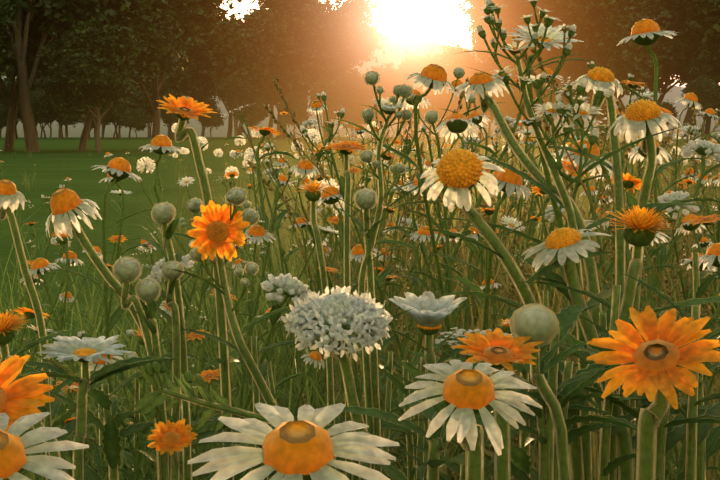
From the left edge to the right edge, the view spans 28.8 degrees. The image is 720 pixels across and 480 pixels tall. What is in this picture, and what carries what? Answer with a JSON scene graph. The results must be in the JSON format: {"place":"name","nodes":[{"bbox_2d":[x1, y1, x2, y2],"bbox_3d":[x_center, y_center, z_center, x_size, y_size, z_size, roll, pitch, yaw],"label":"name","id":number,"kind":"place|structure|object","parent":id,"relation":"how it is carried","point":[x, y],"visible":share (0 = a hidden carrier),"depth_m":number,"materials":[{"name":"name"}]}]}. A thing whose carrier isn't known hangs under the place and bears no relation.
{"place":"outdoors","nodes":[
{"label":"outdoors","id":0,"kind":"place"},
{"bbox_2d":[0,35,719,474],"bbox_3d":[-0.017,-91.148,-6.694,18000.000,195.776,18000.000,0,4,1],"label":"ground","id":1,"kind":"structure","parent":0,"point":[54,161],"depth_m":16.57,"materials":[{"name":"green plant"}]},
{"bbox_2d":[0,0,23,89],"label":"tree","id":2,"kind":"object","parent":1,"relation":"on","point":[6,20],"depth_m":43.06,"materials":[{"name":"green plant"}]},
{"bbox_2d":[0,179,53,422],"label":"daisy","id":3,"kind":"object","parent":1,"relation":"on","point":[10,194],"visible":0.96,"depth_m":0.95,"materials":[{"name":"green plant"}]},
{"bbox_2d":[0,354,54,437],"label":"orange flower","id":4,"kind":"object","parent":1,"relation":"on","point":[21,397],"visible":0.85,"depth_m":0.40,"materials":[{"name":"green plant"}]},
{"bbox_2d":[0,0,57,150],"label":"tree","id":5,"kind":"object","parent":1,"relation":"on","point":[12,101],"depth_m":49.96,"materials":[{"name":"brown plant"}]},
{"bbox_2d":[14,86,50,126],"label":"tree","id":6,"kind":"object","parent":1,"relation":"on","point":[39,112],"depth_m":260.47,"materials":[{"name":"green plant"}]},
{"bbox_2d":[0,309,81,470],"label":"orange flower","id":7,"kind":"object","parent":1,"relation":"on","point":[7,329],"visible":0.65,"depth_m":0.68,"materials":[{"name":"green plant"}]},
{"bbox_2d":[0,412,88,479],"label":"daisy","id":8,"kind":"object","parent":1,"relation":"on","point":[14,460],"visible":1,"depth_m":0.36,"materials":[{"name":"white plant"}]},
{"bbox_2d":[0,364,100,479],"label":"plant","id":9,"kind":"object","parent":1,"relation":"on","point":[52,408],"visible":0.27,"depth_m":0.81,"materials":[{"name":"green plant"}]},
{"bbox_2d":[50,102,80,138],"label":"tree","id":10,"kind":"object","parent":1,"relation":"on","point":[68,120],"depth_m":261.76,"materials":[{"name":"green plant"}]},
{"bbox_2d":[1,0,130,151],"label":"tree","id":11,"kind":"object","parent":1,"relation":"on","point":[60,16],"depth_m":47.24,"materials":[{"name":"brown plant"}]},
{"bbox_2d":[34,17,147,151],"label":"tree","id":12,"kind":"object","parent":1,"relation":"on","point":[89,64],"depth_m":46.62,"materials":[{"name":"green plant"}]},
{"bbox_2d":[10,335,177,479],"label":"daisy","id":13,"kind":"object","parent":1,"relation":"on","point":[85,350],"visible":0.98,"depth_m":0.69,"materials":[{"name":"white plant"}]},
{"bbox_2d":[69,401,133,479],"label":"plant","id":14,"kind":"object","parent":1,"relation":"on","point":[91,474],"visible":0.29,"depth_m":1.15,"materials":[{"name":"green plant"}]},
{"bbox_2d":[23,0,185,150],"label":"tree","id":15,"kind":"object","parent":1,"relation":"on","point":[157,30],"depth_m":49.56,"materials":[{"name":"green plant"}]},
{"bbox_2d":[46,188,164,479],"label":"daisy","id":16,"kind":"object","parent":1,"relation":"on","point":[67,205],"visible":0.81,"depth_m":0.86,"materials":[{"name":"white plant"}]},
{"bbox_2d":[102,99,129,138],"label":"tree","id":17,"kind":"object","parent":1,"relation":"on","point":[119,114],"depth_m":258.39,"materials":[{"name":"green plant"}]},
{"bbox_2d":[51,355,182,479],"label":"plant","id":18,"kind":"object","parent":1,"relation":"on","point":[107,402],"visible":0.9,"depth_m":0.75,"materials":[{"name":"green plant"}]},
{"bbox_2d":[88,256,165,479],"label":"flower bud","id":19,"kind":"object","parent":1,"relation":"on","point":[127,270],"visible":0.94,"depth_m":0.76,"materials":[{"name":"green plant"}]},
{"bbox_2d":[91,370,168,479],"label":"plant","id":20,"kind":"object","parent":1,"relation":"on","point":[133,391],"visible":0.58,"depth_m":1.15,"materials":[{"name":"green plant"}]},
{"bbox_2d":[120,107,151,138],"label":"tree","id":21,"kind":"object","parent":1,"relation":"on","point":[137,119],"depth_m":251.85,"materials":[{"name":"green plant"}]},
{"bbox_2d":[117,277,169,479],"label":"flower bud","id":22,"kind":"object","parent":1,"relation":"on","point":[148,290],"visible":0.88,"depth_m":0.76,"materials":[{"name":"green plant"}]},
{"bbox_2d":[126,78,172,138],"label":"tree","id":23,"kind":"object","parent":1,"relation":"on","point":[139,100],"depth_m":264.16,"materials":[{"name":"green plant"}]},
{"bbox_2d":[137,260,184,479],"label":"flower bud","id":24,"kind":"object","parent":1,"relation":"on","point":[170,275],"visible":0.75,"depth_m":0.78,"materials":[{"name":"green plant"}]},
{"bbox_2d":[151,201,191,479],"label":"flower bud","id":25,"kind":"object","parent":1,"relation":"on","point":[163,214],"visible":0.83,"depth_m":0.80,"materials":[{"name":"green plant"}]},
{"bbox_2d":[147,419,197,479],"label":"orange flower","id":26,"kind":"object","parent":1,"relation":"on","point":[173,438],"visible":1,"depth_m":0.68,"materials":[{"name":"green plant"}]},
{"bbox_2d":[160,89,188,138],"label":"tree","id":27,"kind":"object","parent":1,"relation":"on","point":[168,119],"depth_m":255.63,"materials":[{"name":"green plant"}]},
{"bbox_2d":[135,406,220,479],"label":"plant","id":28,"kind":"object","parent":1,"relation":"on","point":[203,428],"visible":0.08,"depth_m":0.93,"materials":[{"name":"green plant"}]},
{"bbox_2d":[119,402,247,479],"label":"plant","id":29,"kind":"object","parent":1,"relation":"on","point":[200,435],"visible":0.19,"depth_m":0.87,"materials":[{"name":"green plant"}]},
{"bbox_2d":[140,0,241,145],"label":"tree","id":30,"kind":"object","parent":1,"relation":"on","point":[200,16],"depth_m":52.53,"materials":[{"name":"green plant"}]},
{"bbox_2d":[158,9,228,132],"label":"tree","id":31,"kind":"object","parent":1,"relation":"on","point":[180,82],"depth_m":268.36,"materials":[{"name":"green plant"}]},
{"bbox_2d":[156,94,233,479],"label":"orange flower","id":32,"kind":"object","parent":1,"relation":"on","point":[183,111],"visible":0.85,"depth_m":0.88,"materials":[{"name":"green plant"}]},
{"bbox_2d":[132,356,270,431],"bbox_3d":[-0.060,0.258,0.718,0.112,0.401,0.021,0,4,1],"label":"leaf","id":33,"kind":"object","parent":1,"relation":"on","point":[155,398],"visible":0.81,"depth_m":0.70,"materials":[{"name":"green plant"}]},
{"bbox_2d":[186,78,218,137],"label":"tree","id":34,"kind":"object","parent":1,"relation":"on","point":[199,95],"depth_m":334.15,"materials":[{"name":"green plant"}]},
{"bbox_2d":[196,96,226,138],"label":"tree","id":35,"kind":"object","parent":1,"relation":"on","point":[215,120],"depth_m":261.13,"materials":[{"name":"green plant"}]},
{"bbox_2d":[199,65,232,137],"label":"tree","id":36,"kind":"object","parent":1,"relation":"on","point":[210,88],"depth_m":299.63,"materials":[{"name":"green plant"}]},
{"bbox_2d":[167,186,298,405],"bbox_3d":[-0.067,0.210,0.812,0.084,0.483,0.058,0,4,1],"label":"orange flower","id":37,"kind":"object","parent":1,"relation":"on","point":[219,233],"visible":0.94,"depth_m":0.78,"materials":[{"name":"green plant"}]},
{"bbox_2d":[214,73,274,136],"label":"tree","id":38,"kind":"object","parent":1,"relation":"on","point":[236,92],"depth_m":257.73,"materials":[{"name":"green plant"}]},
{"bbox_2d":[196,12,299,138],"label":"tree","id":39,"kind":"object","parent":1,"relation":"on","point":[237,48],"depth_m":260.68,"materials":[{"name":"green plant"}]},
{"bbox_2d":[189,336,314,479],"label":"plant","id":40,"kind":"object","parent":1,"relation":"on","point":[263,367],"visible":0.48,"depth_m":0.90,"materials":[{"name":"green plant"}]},
{"bbox_2d":[238,95,271,138],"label":"tree","id":41,"kind":"object","parent":1,"relation":"on","point":[257,114],"depth_m":258.51,"materials":[{"name":"green plant"}]},
{"bbox_2d":[231,347,305,479],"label":"plant","id":42,"kind":"object","parent":1,"relation":"on","point":[269,354],"visible":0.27,"depth_m":1.15,"materials":[{"name":"green plant"}]},
{"bbox_2d":[241,0,332,138],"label":"tree","id":43,"kind":"object","parent":1,"relation":"on","point":[297,77],"depth_m":263.74,"materials":[{"name":"green plant"}]},
{"bbox_2d":[188,403,399,479],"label":"daisy","id":44,"kind":"object","parent":1,"relation":"on","point":[305,446],"visible":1,"depth_m":0.33,"materials":[{"name":"white plant"}]},
{"bbox_2d":[277,89,311,137],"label":"tree","id":45,"kind":"object","parent":1,"relation":"on","point":[296,103],"depth_m":259.15,"materials":[{"name":"green plant"}]},
{"bbox_2d":[244,0,365,137],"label":"tree","id":46,"kind":"object","parent":1,"relation":"on","point":[320,33],"depth_m":260.14,"materials":[{"name":"green plant"}]},
{"bbox_2d":[294,179,335,469],"bbox_3d":[-0.031,0.199,0.965,0.030,0.482,0.029,0,4,1],"label":"orange flower","id":47,"kind":"object","parent":1,"relation":"on","point":[312,194],"visible":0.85,"depth_m":0.95,"materials":[{"name":"green plant"}]},
{"bbox_2d":[307,79,344,128],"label":"tree","id":48,"kind":"object","parent":1,"relation":"on","point":[334,99],"depth_m":257.46,"materials":[{"name":"green plant"}]},
{"bbox_2d":[322,140,368,479],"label":"orange flower","id":49,"kind":"object","parent":1,"relation":"on","point":[346,148],"visible":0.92,"depth_m":1.08,"materials":[{"name":"green plant"}]},
{"bbox_2d":[278,285,413,479],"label":"scabious flower","id":50,"kind":"object","parent":1,"relation":"on","point":[337,310],"visible":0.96,"depth_m":0.68,"materials":[{"name":"white plant"}]},
{"bbox_2d":[320,68,372,137],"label":"tree","id":51,"kind":"object","parent":1,"relation":"on","point":[353,84],"depth_m":269.13,"materials":[{"name":"green plant"}]},
{"bbox_2d":[320,0,385,137],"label":"tree","id":52,"kind":"object","parent":1,"relation":"on","point":[360,47],"depth_m":292.78,"materials":[{"name":"green plant"}]},
{"bbox_2d":[337,98,368,138],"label":"tree","id":53,"kind":"object","parent":1,"relation":"on","point":[353,110],"depth_m":260.23,"materials":[{"name":"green plant"}]},
{"bbox_2d":[0,135,717,177],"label":"flowers","id":54,"kind":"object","parent":1,"relation":"on","point":[161,162],"depth_m":26.10,"materials":[{"name":"green plant"}]},
{"bbox_2d":[0,19,719,479],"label":"meadow flowers","id":55,"kind":"object","parent":1,"relation":"on","point":[646,33],"visible":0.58,"depth_m":1.30,"materials":[{"name":"green plant"}]},
{"bbox_2d":[0,122,719,213],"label":"meadow flowers","id":56,"kind":"object","parent":1,"relation":"on","point":[169,155],"depth_m":10.46,"materials":[{"name":"white plant"}]},
{"bbox_2d":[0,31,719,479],"bbox_3d":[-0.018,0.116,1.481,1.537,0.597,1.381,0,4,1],"label":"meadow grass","id":57,"kind":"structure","parent":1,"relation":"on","point":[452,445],"depth_m":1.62,"materials":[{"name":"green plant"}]},
{"bbox_2d":[308,71,423,468],"bbox_3d":[0.011,0.174,0.853,0.076,0.549,0.056,2,5,25],"label":"flowering plant","id":58,"kind":"object","parent":1,"relation":"on","point":[390,105],"visible":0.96,"depth_m":0.84,"materials":[{"name":"green plant"}]},
{"bbox_2d":[19,68,719,447],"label":"meadow flowers","id":59,"kind":"object","parent":1,"relation":"on","point":[315,106],"visible":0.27,"depth_m":2.58,"materials":[{"name":"green plant"}]},
{"bbox_2d":[23,132,719,216],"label":"flowers","id":60,"kind":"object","parent":1,"relation":"on","point":[287,170],"depth_m":12.86,"materials":[{"name":"green plant"}]},
{"bbox_2d":[338,187,416,472],"bbox_3d":[0.010,0.208,0.856,0.024,0.480,0.053,-4,5,-40],"label":"flower bud","id":61,"kind":"object","parent":1,"relation":"on","point":[365,199],"visible":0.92,"depth_m":0.84,"materials":[{"name":"green plant"}]},
{"bbox_2d":[363,62,401,136],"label":"tree","id":62,"kind":"object","parent":1,"relation":"on","point":[388,74],"depth_m":269.39,"materials":[{"name":"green plant"}]},
{"bbox_2d":[360,351,417,476],"bbox_3d":[0.033,0.259,1.080,0.083,0.346,0.088,0,4,1],"label":"plant","id":63,"kind":"object","parent":1,"relation":"on","point":[386,389],"visible":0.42,"depth_m":1.08,"materials":[{"name":"green plant"}]},
{"bbox_2d":[64,112,719,293],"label":"meadow flowers","id":64,"kind":"object","parent":1,"relation":"on","point":[236,153],"depth_m":5.15,"materials":[{"name":"white plant"}]},
{"bbox_2d":[364,331,454,479],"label":"plant","id":65,"kind":"object","parent":1,"relation":"on","point":[402,390],"visible":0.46,"depth_m":0.95,"materials":[{"name":"green plant"}]},
{"bbox_2d":[126,121,700,412],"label":"flowers","id":66,"kind":"object","parent":1,"relation":"on","point":[313,134],"visible":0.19,"depth_m":3.34,"materials":[{"name":"green plant"}]},
{"bbox_2d":[109,111,719,299],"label":"flowers","id":67,"kind":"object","parent":1,"relation":"on","point":[500,214],"depth_m":5.56,"materials":[{"name":"green plant"}]},
{"bbox_2d":[388,50,452,137],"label":"tree","id":68,"kind":"object","parent":1,"relation":"on","point":[412,64],"depth_m":259.48,"materials":[{"name":"green plant"}]},
{"bbox_2d":[379,357,466,479],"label":"plant","id":69,"kind":"object","parent":1,"relation":"on","point":[420,467],"visible":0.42,"depth_m":0.92,"materials":[{"name":"green plant"}]},
{"bbox_2d":[406,71,450,138],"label":"tree","id":70,"kind":"object","parent":1,"relation":"on","point":[432,98],"depth_m":252.58,"materials":[{"name":"green plant"}]},
{"bbox_2d":[343,358,522,479],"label":"plant","id":71,"kind":"object","parent":1,"relation":"on","point":[438,444],"visible":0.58,"depth_m":0.60,"materials":[{"name":"green plant"}]},
{"bbox_2d":[389,291,506,473],"bbox_3d":[0.041,0.242,0.759,0.043,0.427,0.069,4,6,42],"label":"flower cup","id":72,"kind":"object","parent":1,"relation":"on","point":[428,313],"visible":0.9,"depth_m":0.74,"materials":[{"name":"white plant"}]},
{"bbox_2d":[423,42,474,136],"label":"tree","id":73,"kind":"object","parent":1,"relation":"on","point":[434,58],"depth_m":342.31,"materials":[{"name":"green plant"}]},
{"bbox_2d":[391,357,506,479],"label":"plant","id":74,"kind":"object","parent":1,"relation":"on","point":[462,471],"visible":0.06,"depth_m":0.80,"materials":[{"name":"green plant"}]},
{"bbox_2d":[430,92,468,136],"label":"tree","id":75,"kind":"object","parent":1,"relation":"on","point":[444,105],"depth_m":254.43,"materials":[{"name":"orange plant"}]},
{"bbox_2d":[400,327,514,364],"bbox_3d":[0.065,0.251,0.841,0.057,0.396,0.062,-3,5,-39],"label":"white flower","id":76,"kind":"object","parent":1,"relation":"on","point":[458,333],"visible":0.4,"depth_m":0.83,"materials":[{"name":"white plant"}]},
{"bbox_2d":[443,49,485,131],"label":"tree","id":77,"kind":"object","parent":1,"relation":"on","point":[468,58],"depth_m":324.40,"materials":[{"name":"orange plant"}]},
{"bbox_2d":[398,359,542,479],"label":"daisy","id":78,"kind":"object","parent":1,"relation":"on","point":[467,390],"visible":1,"depth_m":0.45,"materials":[{"name":"white plant"}]},
{"bbox_2d":[450,328,543,479],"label":"orange flower","id":79,"kind":"object","parent":1,"relation":"on","point":[503,351],"visible":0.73,"depth_m":0.53,"materials":[{"name":"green plant"}]},
{"bbox_2d":[499,90,527,123],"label":"tree","id":80,"kind":"object","parent":1,"relation":"on","point":[509,108],"depth_m":250.27,"materials":[{"name":"orange plant"}]},
{"bbox_2d":[420,148,613,479],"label":"daisy","id":81,"kind":"object","parent":1,"relation":"on","point":[459,173],"visible":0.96,"depth_m":0.70,"materials":[{"name":"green plant"}]},
{"bbox_2d":[467,0,567,133],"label":"tree","id":82,"kind":"object","parent":1,"relation":"on","point":[510,8],"depth_m":260.01,"materials":[{"name":"orange plant"}]},
{"bbox_2d":[466,23,572,136],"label":"tree","id":83,"kind":"object","parent":1,"relation":"on","point":[480,48],"depth_m":312.42,"materials":[{"name":"orange plant"}]},
{"bbox_2d":[430,304,614,476],"bbox_3d":[0.069,0.247,0.669,0.095,0.430,0.076,0,4,1],"label":"plant","id":84,"kind":"object","parent":1,"relation":"on","point":[520,456],"visible":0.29,"depth_m":0.65,"materials":[{"name":"green plant"}]},
{"bbox_2d":[451,72,601,459],"bbox_3d":[0.121,0.164,0.941,0.041,0.556,0.183,-3,5,-31],"label":"daisy","id":85,"kind":"object","parent":1,"relation":"on","point":[480,83],"visible":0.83,"depth_m":0.96,"materials":[{"name":"green plant"}]},
{"bbox_2d":[438,305,638,479],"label":"plant","id":86,"kind":"object","parent":1,"relation":"on","point":[567,317],"visible":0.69,"depth_m":0.60,"materials":[{"name":"green plant"}]},
{"bbox_2d":[451,346,640,479],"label":"plant","id":87,"kind":"object","parent":1,"relation":"on","point":[517,472],"visible":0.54,"depth_m":0.60,"materials":[{"name":"green plant"}]},
{"bbox_2d":[457,0,639,137],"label":"tree","id":88,"kind":"object","parent":1,"relation":"on","point":[472,12],"depth_m":261.42,"materials":[{"name":"orange plant"}]},
{"bbox_2d":[509,303,591,479],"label":"flower bud","id":89,"kind":"object","parent":1,"relation":"on","point":[536,322],"visible":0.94,"depth_m":0.55,"materials":[{"name":"green plant"}]},
{"bbox_2d":[556,76,593,127],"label":"tree","id":90,"kind":"object","parent":1,"relation":"on","point":[589,96],"depth_m":251.23,"materials":[{"name":"brown plant"}]},
{"bbox_2d":[511,342,640,479],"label":"plant","id":91,"kind":"object","parent":1,"relation":"on","point":[571,417],"visible":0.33,"depth_m":0.62,"materials":[{"name":"green plant"}]},
{"bbox_2d":[530,66,625,479],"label":"daisy","id":92,"kind":"object","parent":1,"relation":"on","point":[602,77],"visible":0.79,"depth_m":0.87,"materials":[{"name":"green plant"}]},
{"bbox_2d":[443,0,713,479],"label":"flowering plant","id":93,"kind":"object","parent":1,"relation":"on","point":[581,109],"visible":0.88,"depth_m":0.76,"materials":[{"name":"green plant"}]},
{"bbox_2d":[516,281,683,479],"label":"plant","id":94,"kind":"object","parent":1,"relation":"on","point":[606,467],"visible":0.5,"depth_m":0.66,"materials":[{"name":"green plant"}]},
{"bbox_2d":[484,278,719,456],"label":"plant","id":95,"kind":"object","parent":1,"relation":"on","point":[604,323],"visible":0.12,"depth_m":0.74,"materials":[{"name":"green plant"}]},
{"bbox_2d":[541,0,673,137],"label":"tree","id":96,"kind":"object","parent":1,"relation":"on","point":[602,37],"depth_m":259.24,"materials":[{"name":"green plant"}]},
{"bbox_2d":[500,205,719,479],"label":"orange flower","id":97,"kind":"object","parent":1,"relation":"on","point":[639,232],"visible":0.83,"depth_m":0.71,"materials":[{"name":"green plant"}]},
{"bbox_2d":[549,0,680,112],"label":"tree","id":98,"kind":"object","parent":1,"relation":"on","point":[620,96],"depth_m":296.87,"materials":[{"name":"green plant"}]},
{"bbox_2d":[513,227,719,479],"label":"daisy","id":99,"kind":"object","parent":1,"relation":"on","point":[564,244],"visible":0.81,"depth_m":0.70,"materials":[{"name":"white plant"}]},
{"bbox_2d":[558,308,719,479],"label":"plant","id":100,"kind":"object","parent":1,"relation":"on","point":[667,441],"visible":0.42,"depth_m":0.66,"materials":[{"name":"green plant"}]},
{"bbox_2d":[574,272,719,479],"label":"plant","id":101,"kind":"object","parent":1,"relation":"on","point":[696,433],"visible":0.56,"depth_m":0.66,"materials":[{"name":"green plant"}]},
{"bbox_2d":[586,305,719,479],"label":"orange flower","id":102,"kind":"object","parent":1,"relation":"on","point":[656,358],"visible":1,"depth_m":0.42,"materials":[{"name":"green plant"}]},
{"bbox_2d":[632,58,686,103],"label":"tree","id":103,"kind":"object","parent":1,"relation":"on","point":[665,81],"depth_m":328.23,"materials":[{"name":"brown plant"}]},
{"bbox_2d":[608,98,719,478],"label":"daisy","id":104,"kind":"object","parent":1,"relation":"on","point":[640,118],"visible":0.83,"depth_m":0.79,"materials":[{"name":"green plant"}]},
{"bbox_2d":[641,4,711,136],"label":"tree","id":105,"kind":"object","parent":1,"relation":"on","point":[679,68],"depth_m":302.27,"materials":[{"name":"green plant"}]},
{"bbox_2d":[635,253,719,479],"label":"plant","id":106,"kind":"object","parent":1,"relation":"on","point":[710,441],"visible":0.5,"depth_m":0.80,"materials":[{"name":"green plant"}]},
{"bbox_2d":[637,0,719,132],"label":"tree","id":107,"kind":"object","parent":1,"relation":"on","point":[691,23],"depth_m":266.55,"materials":[{"name":"green plant"}]},
{"bbox_2d":[671,316,719,479],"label":"plant","id":108,"kind":"object","parent":1,"relation":"on","point":[716,446],"visible":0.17,"depth_m":0.80,"materials":[{"name":"green plant"}]},
{"bbox_2d":[681,74,719,131],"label":"tree","id":109,"kind":"object","parent":1,"relation":"on","point":[706,91],"depth_m":251.63,"materials":[{"name":"green plant"}]},
{"bbox_2d":[689,28,719,83],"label":"tree","id":110,"kind":"object","parent":1,"relation":"on","point":[714,64],"depth_m":265.79,"materials":[{"name":"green plant"}]},
{"bbox_2d":[220,0,719,86],"label":"sky","id":111,"kind":"structure","parent":0,"point":[443,22],"materials":[{"name":"white"}]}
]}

